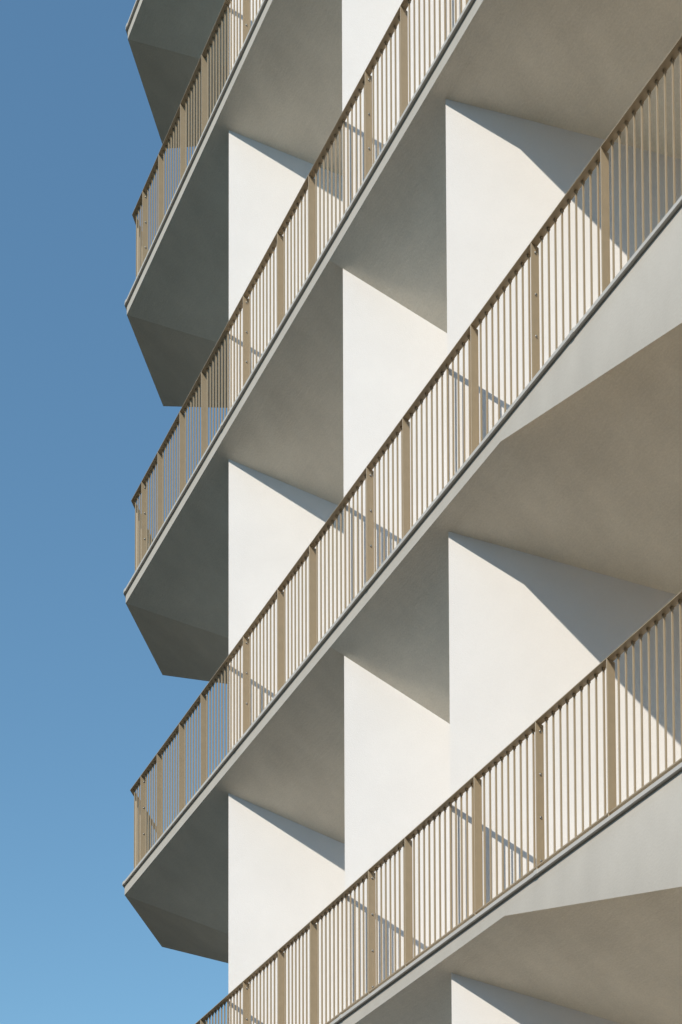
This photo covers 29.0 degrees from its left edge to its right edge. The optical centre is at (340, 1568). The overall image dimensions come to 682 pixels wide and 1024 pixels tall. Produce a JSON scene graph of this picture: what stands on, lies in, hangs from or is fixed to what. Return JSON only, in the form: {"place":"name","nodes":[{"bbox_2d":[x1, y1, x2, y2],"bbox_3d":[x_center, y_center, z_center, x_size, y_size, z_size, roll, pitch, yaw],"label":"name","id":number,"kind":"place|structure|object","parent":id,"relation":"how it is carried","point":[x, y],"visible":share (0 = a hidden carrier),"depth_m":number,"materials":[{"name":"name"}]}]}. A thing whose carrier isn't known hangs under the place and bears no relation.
{"place":"outdoors","nodes":[
{"label":"outdoors","id":0,"kind":"place"},
{"bbox_2d":[0,0,227,1023],"label":"sky","id":1,"kind":"structure","parent":0,"point":[86,705],"materials":[{"name":"blue"}]},
{"bbox_2d":[122,0,681,1023],"bbox_3d":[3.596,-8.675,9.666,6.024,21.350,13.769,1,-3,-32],"label":"apartment tower","id":2,"kind":"structure","parent":0,"point":[524,576],"depth_m":9.34,"materials":[{"name":"concrete"}]},
{"bbox_2d":[132,0,262,276],"bbox_3d":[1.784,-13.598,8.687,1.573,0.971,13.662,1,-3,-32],"label":"balcony railing","id":3,"kind":"object","parent":2,"relation":"on","point":[143,223],"visible":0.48,"depth_m":12.49,"materials":[{"name":"brown metal"}]},
{"bbox_2d":[131,0,468,570],"bbox_3d":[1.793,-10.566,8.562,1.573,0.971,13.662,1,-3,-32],"label":"balcony railing","id":4,"kind":"object","parent":2,"relation":"on","point":[143,535],"visible":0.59,"depth_m":10.78,"materials":[{"name":"brown metal"}]},
{"bbox_2d":[130,36,681,867],"bbox_3d":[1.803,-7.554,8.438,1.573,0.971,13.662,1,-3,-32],"label":"balcony railing","id":5,"kind":"object","parent":2,"relation":"on","point":[144,828],"visible":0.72,"depth_m":9.19,"materials":[{"name":"brown metal"}]},
{"bbox_2d":[195,591,681,1023],"bbox_3d":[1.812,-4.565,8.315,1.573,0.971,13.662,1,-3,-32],"label":"balcony railing","id":6,"kind":"object","parent":2,"relation":"on","point":[474,782],"visible":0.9,"depth_m":8.43,"materials":[{"name":"brown metal"}]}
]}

